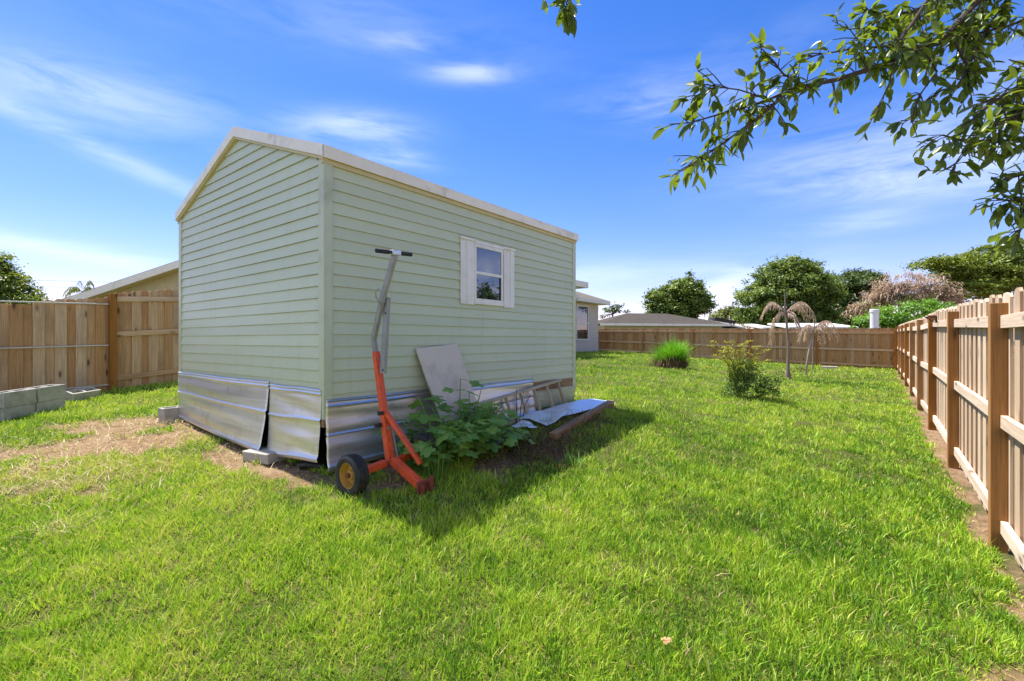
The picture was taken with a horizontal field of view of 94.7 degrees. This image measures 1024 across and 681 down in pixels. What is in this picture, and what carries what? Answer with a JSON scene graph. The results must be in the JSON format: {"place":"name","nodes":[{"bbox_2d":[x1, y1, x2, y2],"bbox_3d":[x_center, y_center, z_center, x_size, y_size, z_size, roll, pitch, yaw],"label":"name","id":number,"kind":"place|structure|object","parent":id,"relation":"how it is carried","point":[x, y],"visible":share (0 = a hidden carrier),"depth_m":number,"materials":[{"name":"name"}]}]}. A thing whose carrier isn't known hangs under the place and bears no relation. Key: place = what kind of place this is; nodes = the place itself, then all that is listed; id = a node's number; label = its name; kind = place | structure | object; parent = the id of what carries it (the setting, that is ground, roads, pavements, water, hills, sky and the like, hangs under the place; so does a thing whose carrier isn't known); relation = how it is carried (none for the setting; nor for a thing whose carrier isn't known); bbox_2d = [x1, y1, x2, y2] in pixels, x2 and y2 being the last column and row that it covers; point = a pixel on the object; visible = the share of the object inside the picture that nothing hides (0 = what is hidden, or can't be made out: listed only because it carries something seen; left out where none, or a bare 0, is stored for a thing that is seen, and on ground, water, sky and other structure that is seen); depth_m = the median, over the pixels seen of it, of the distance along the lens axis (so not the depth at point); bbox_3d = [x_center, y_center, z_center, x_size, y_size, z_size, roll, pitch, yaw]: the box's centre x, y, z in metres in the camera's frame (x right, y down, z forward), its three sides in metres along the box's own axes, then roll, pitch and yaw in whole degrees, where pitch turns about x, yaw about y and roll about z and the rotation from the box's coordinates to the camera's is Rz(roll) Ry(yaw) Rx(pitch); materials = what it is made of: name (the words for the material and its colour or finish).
{"place":"outdoors","nodes":[
{"label":"outdoors","id":0,"kind":"place"},
{"bbox_2d":[0,350,1023,680],"bbox_3d":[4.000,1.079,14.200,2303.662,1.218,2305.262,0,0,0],"label":"ground","id":1,"kind":"structure","parent":0,"point":[966,494],"depth_m":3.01,"materials":[{"name":"green plant"}]},
{"bbox_2d":[0,403,34,421],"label":"concrete block","id":2,"kind":"object","parent":1,"relation":"on","point":[9,413],"depth_m":5.91,"materials":[{"name":"grey concrete"}]},
{"bbox_2d":[0,389,36,407],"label":"concrete block","id":3,"kind":"object","parent":2,"relation":"on","point":[14,398],"depth_m":5.94,"materials":[{"name":"grey concrete"}]},
{"bbox_2d":[0,250,52,304],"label":"leafy tree","id":4,"kind":"object","parent":1,"relation":"on","point":[14,286],"visible":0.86,"depth_m":39.87,"materials":[{"name":"green plant"}]},
{"bbox_2d":[35,398,64,413],"bbox_3d":[-6.290,0.900,6.356,0.190,0.190,0.390,0,3,0],"label":"concrete block","id":5,"kind":"object","parent":1,"relation":"on","point":[50,404],"depth_m":6.33,"materials":[{"name":"grey concrete"}]},
{"bbox_2d":[24,384,65,401],"bbox_3d":[-6.290,0.708,6.366,0.190,0.190,0.390,0,3,-2],"label":"concrete block","id":6,"kind":"object","parent":5,"relation":"on","point":[49,392],"depth_m":6.34,"materials":[{"name":"grey concrete"}]},
{"bbox_2d":[62,280,94,297],"bbox_3d":[-32.955,-1.846,35.954,2.055,5.534,1.783,0,0,-42],"label":"distant palm","id":7,"kind":"object","parent":1,"relation":"on","point":[76,289],"visible":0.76,"depth_m":35.93,"materials":[{"name":"green plant"}]},
{"bbox_2d":[65,386,100,401],"bbox_3d":[-6.636,0.854,7.287,0.190,0.190,0.390,16,8,12],"label":"concrete block","id":8,"kind":"object","parent":1,"relation":"on","point":[77,394],"depth_m":7.24,"materials":[{"name":"grey concrete"}]},
{"bbox_2d":[0,289,178,390],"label":"wooden fence","id":9,"kind":"object","parent":1,"relation":"on","point":[119,340],"visible":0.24,"depth_m":7.97,"materials":[{"name":"brown wood"}]},
{"bbox_2d":[63,260,178,299],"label":"neighbour house","id":10,"kind":"structure","parent":1,"relation":"on","point":[164,277],"depth_m":15.11,"materials":[{"name":"beige paint"}]},
{"bbox_2d":[0,406,284,540],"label":"dry straw","id":11,"kind":"object","parent":1,"relation":"on","point":[31,464],"visible":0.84,"depth_m":4.19,"materials":[{"name":"beige plant"}]},
{"bbox_2d":[158,406,180,423],"bbox_3d":[-4.258,0.936,6.036,0.190,0.190,0.390,0,0,34],"label":"concrete block","id":12,"kind":"object","parent":1,"relation":"on","point":[167,413],"depth_m":5.88,"materials":[{"name":"grey concrete"}]},
{"bbox_2d":[242,446,286,464],"bbox_3d":[-2.304,1.067,4.393,0.400,0.095,0.190,-2,2,31],"label":"concrete block","id":13,"kind":"object","parent":1,"relation":"on","point":[265,455],"depth_m":4.30,"materials":[{"name":"grey concrete"}]},
{"bbox_2d":[297,461,325,468],"bbox_3d":[-1.736,1.078,4.069,0.264,0.084,0.095,0,0,13],"label":"plastic pipe","id":14,"kind":"object","parent":1,"relation":"on","point":[307,464],"visible":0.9,"depth_m":4.04,"materials":[{"name":"black plastic"}]},
{"bbox_2d":[332,484,376,500],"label":"tall grass","id":15,"kind":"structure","parent":1,"relation":"on","point":[363,493],"depth_m":3.50,"materials":[{"name":"green plant"}]},
{"bbox_2d":[175,126,577,471],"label":"garden shed","id":16,"kind":"structure","parent":1,"relation":"on","point":[283,265],"depth_m":4.72,"materials":[{"name":"green"}]},
{"bbox_2d":[475,243,503,305],"bbox_3d":[-0.274,-0.760,5.552,0.046,0.690,0.510,0,0,38],"label":"window","id":17,"kind":"structure","parent":16,"relation":"in","point":[488,260],"depth_m":5.54,"materials":[{"name":"white plastic"}]},
{"bbox_2d":[335,248,438,496],"bbox_3d":[-0.907,0.248,3.761,0.678,1.976,0.813,0,0,38],"label":"trailer dolly","id":18,"kind":"object","parent":1,"relation":"on","point":[354,469],"visible":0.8,"depth_m":3.82,"materials":[{"name":"metal"}]},
{"bbox_2d":[396,429,454,480],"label":"tall grass","id":19,"kind":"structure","parent":1,"relation":"on","point":[432,467],"depth_m":3.91,"materials":[{"name":"green plant"}]},
{"bbox_2d":[415,344,476,427],"bbox_3d":[-0.604,0.544,4.870,0.299,1.020,0.764,0,0,38],"label":"leaning board","id":20,"kind":"object","parent":1,"relation":"on","point":[442,366],"visible":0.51,"depth_m":4.84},
{"bbox_2d":[375,379,535,466],"bbox_3d":[-0.439,0.737,4.393,0.958,0.745,1.512,0,0,41],"label":"leafy weed","id":21,"kind":"object","parent":1,"relation":"on","point":[483,424],"visible":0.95,"depth_m":4.25,"materials":[{"name":"green plant"}]},
{"bbox_2d":[478,379,567,425],"bbox_3d":[0.045,0.817,5.798,0.162,0.535,2.322,0,0,38],"label":"wooden ladder","id":22,"kind":"object","parent":1,"relation":"on","point":[519,392],"visible":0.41,"depth_m":6.10,"materials":[{"name":"brown wood"}]},
{"bbox_2d":[516,389,530,423],"bbox_3d":[0.140,0.785,5.634,0.011,0.442,0.288,0,0,38],"label":"weed stalk","id":23,"kind":"object","parent":1,"relation":"on","point":[520,406],"visible":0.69,"depth_m":5.58,"materials":[{"name":"green plant"}]},
{"bbox_2d":[512,420,536,428],"bbox_3d":[0.133,0.937,5.249,0.281,0.060,0.201,0,0,38],"label":"metal sheet","id":24,"kind":"object","parent":1,"relation":"on","point":[527,423],"visible":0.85,"depth_m":5.24,"materials":[{"name":"silver metal"}]},
{"bbox_2d":[434,408,619,491],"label":"dead weeds","id":25,"kind":"object","parent":1,"relation":"on","point":[544,443],"visible":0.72,"depth_m":4.68,"materials":[{"name":"plant"}]},
{"bbox_2d":[515,411,554,444],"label":"tall grass","id":26,"kind":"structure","parent":1,"relation":"on","point":[526,427],"depth_m":5.04,"materials":[{"name":"green plant"}]},
{"bbox_2d":[518,410,564,425],"bbox_3d":[0.379,0.917,5.641,0.430,0.081,0.520,0,0,38],"label":"metal sheet","id":27,"kind":"object","parent":1,"relation":"on","point":[542,414],"visible":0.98,"depth_m":5.63,"materials":[{"name":"silver metal"}]},
{"bbox_2d":[562,448,586,466],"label":"tall grass","id":28,"kind":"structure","parent":1,"relation":"on","point":[570,459],"depth_m":4.35,"materials":[{"name":"green plant"}]},
{"bbox_2d":[543,399,614,415],"bbox_3d":[0.900,0.893,6.370,0.460,0.062,1.370,0,0,38],"label":"metal sheet","id":29,"kind":"object","parent":1,"relation":"on","point":[577,406],"visible":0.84,"depth_m":6.32,"materials":[{"name":"silver metal"}]},
{"bbox_2d":[549,400,613,441],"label":"timber beam","id":30,"kind":"structure","parent":1,"relation":"on","point":[564,428],"depth_m":5.58,"materials":[{"name":"brown wood"}]},
{"bbox_2d":[576,280,609,351],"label":"house","id":31,"kind":"structure","parent":1,"relation":"on","point":[586,322],"depth_m":23.43,"materials":[{"name":"paint"}]},
{"bbox_2d":[576,305,588,339],"bbox_3d":[3.449,-0.870,23.136,0.050,1.700,1.190,0,0,38],"label":"window","id":32,"kind":"structure","parent":31,"relation":"in","point":[582,312],"depth_m":23.16,"materials":[{"name":"white plastic"}]},
{"bbox_2d":[599,301,630,318],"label":"sparse tree","id":33,"kind":"object","parent":1,"relation":"on","point":[613,310],"visible":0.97,"depth_m":79.78,"materials":[{"name":"green plant"}]},
{"bbox_2d":[598,313,730,328],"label":"neighbour house","id":34,"kind":"structure","parent":1,"relation":"on","point":[643,321],"depth_m":43.44,"materials":[{"name":"grey"}]},
{"bbox_2d":[661,637,671,644],"bbox_3d":[0.695,1.343,2.109,0.050,0.017,0.048,0,0,0],"label":"fallen leaf","id":35,"kind":"object","parent":1,"relation":"on","point":[666,640],"visible":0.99,"depth_m":2.12,"materials":[{"name":"beige plant"}]},
{"bbox_2d":[646,334,695,368],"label":"ornamental grass","id":36,"kind":"object","parent":1,"relation":"on","point":[673,356],"depth_m":14.98,"materials":[{"name":"green plant"}]},
{"bbox_2d":[638,269,719,318],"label":"round tree","id":37,"kind":"object","parent":1,"relation":"on","point":[686,296],"visible":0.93,"depth_m":48.54,"materials":[{"name":"green plant"}]},
{"bbox_2d":[704,304,742,324],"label":"tree","id":38,"kind":"object","parent":1,"relation":"on","point":[721,313],"visible":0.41,"depth_m":57.50,"materials":[{"name":"green plant"}]},
{"bbox_2d":[701,319,745,328],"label":"building","id":39,"kind":"structure","parent":1,"relation":"on","point":[735,326],"depth_m":52.13,"materials":[{"name":"paint"}]},
{"bbox_2d":[709,317,736,323],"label":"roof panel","id":40,"kind":"structure","parent":39,"relation":"on","point":[722,320],"depth_m":51.10,"materials":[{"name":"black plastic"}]},
{"bbox_2d":[598,328,895,369],"bbox_3d":[10.183,0.388,23.181,13.499,2.145,0.130,0,0,38],"label":"wooden fence","id":41,"kind":"object","parent":1,"relation":"on","point":[875,348],"visible":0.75,"depth_m":21.73,"materials":[{"name":"brown wood"}]},
{"bbox_2d":[705,340,789,397],"bbox_3d":[4.516,0.584,9.183,1.471,1.225,1.387,0,0,35],"label":"garden shrub","id":42,"kind":"object","parent":1,"relation":"on","point":[746,378],"visible":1,"depth_m":9.21,"materials":[{"name":"green plant"}]},
{"bbox_2d":[744,324,769,328],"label":"building","id":43,"kind":"structure","parent":1,"relation":"on","point":[757,326],"depth_m":44.23,"materials":[{"name":"paint"}]},
{"bbox_2d":[541,0,1023,257],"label":"overhanging tree","id":44,"kind":"object","parent":1,"relation":"on","point":[964,37],"visible":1,"depth_m":1.74,"materials":[{"name":"green plant"}]},
{"bbox_2d":[759,292,820,378],"bbox_3d":[8.165,-0.097,13.782,1.790,2.638,0.521,0,0,-6],"label":"dead palm","id":45,"kind":"object","parent":1,"relation":"on","point":[791,314],"visible":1,"depth_m":13.77,"materials":[{"name":"brown plant"}]},
{"bbox_2d":[729,251,853,328],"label":"oak tree","id":46,"kind":"object","parent":1,"relation":"on","point":[810,283],"visible":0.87,"depth_m":52.91,"materials":[{"name":"green plant"}]},
{"bbox_2d":[771,365,811,376],"bbox_3d":[8.509,0.928,14.411,1.538,0.385,0.630,0,0,-18],"label":"weed","id":47,"kind":"object","parent":1,"relation":"on","point":[800,368],"visible":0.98,"depth_m":14.43,"materials":[{"name":"green plant"}]},
{"bbox_2d":[767,323,858,328],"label":"building","id":48,"kind":"structure","parent":1,"relation":"on","point":[792,325],"depth_m":42.66,"materials":[{"name":"paint"}]},
{"bbox_2d":[812,337,813,368],"bbox_3d":[11.636,0.538,18.243,0.076,1.351,0.056,0,0,0],"label":"wooden stake","id":49,"kind":"object","parent":1,"relation":"on","point":[813,353],"visible":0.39,"depth_m":18.22,"materials":[{"name":"brown wood"}]},
{"bbox_2d":[797,320,840,374],"bbox_3d":[9.855,0.291,15.138,1.337,1.882,0.425,0,0,0],"label":"dead palm","id":50,"kind":"object","parent":1,"relation":"on","point":[821,324],"visible":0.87,"depth_m":15.13,"materials":[{"name":"brown plant"}]},
{"bbox_2d":[821,366,837,369],"bbox_3d":[12.488,1.072,18.560,0.520,0.120,0.200,0,0,38],"label":"concrete block","id":51,"kind":"object","parent":1,"relation":"on","point":[828,367],"depth_m":18.48,"materials":[{"name":"paint"}]},
{"bbox_2d":[823,266,895,327],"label":"oak tree","id":52,"kind":"object","parent":1,"relation":"on","point":[857,280],"visible":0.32,"depth_m":57.91,"materials":[{"name":"green plant"}]},
{"bbox_2d":[869,309,879,327],"bbox_3d":[16.892,-0.157,22.000,0.380,2.614,0.380,0,0,0],"label":"vent pipe","id":53,"kind":"object","parent":1,"relation":"on","point":[874,318],"visible":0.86,"depth_m":21.86,"materials":[{"name":"white plastic"}]},
{"bbox_2d":[849,296,956,330],"bbox_3d":[20.811,-0.481,24.905,5.379,3.800,3.318,0,0,18],"label":"hedge shrub","id":54,"kind":"object","parent":1,"relation":"on","point":[925,308],"visible":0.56,"depth_m":24.58,"materials":[{"name":"green plant"}]},
{"bbox_2d":[835,266,975,323],"bbox_3d":[24.219,-1.682,29.012,7.489,5.578,4.093,0,0,0],"label":"dead vine mound","id":55,"kind":"object","parent":1,"relation":"on","point":[891,292],"visible":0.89,"depth_m":28.36,"materials":[{"name":"brown plant"}]},
{"bbox_2d":[896,287,1023,569],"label":"wooden fence","id":56,"kind":"object","parent":1,"relation":"on","point":[960,368],"visible":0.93,"depth_m":4.09,"materials":[{"name":"beige wood"}]},
{"bbox_2d":[925,316,937,322],"bbox_3d":[5.919,-0.294,6.665,0.130,0.090,0.050,0,0,38],"label":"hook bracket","id":57,"kind":"object","parent":56,"relation":"attached to","point":[928,317],"visible":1,"depth_m":6.64,"materials":[{"name":"black metal"}]},
{"bbox_2d":[899,242,1023,302],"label":"spreading tree","id":58,"kind":"object","parent":1,"relation":"on","point":[973,270],"visible":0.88,"depth_m":43.62,"materials":[{"name":"green plant"}]},
{"bbox_2d":[0,0,1023,328],"label":"sky","id":59,"kind":"structure","parent":0,"point":[112,111],"materials":[{"name":"blue"}]}
]}

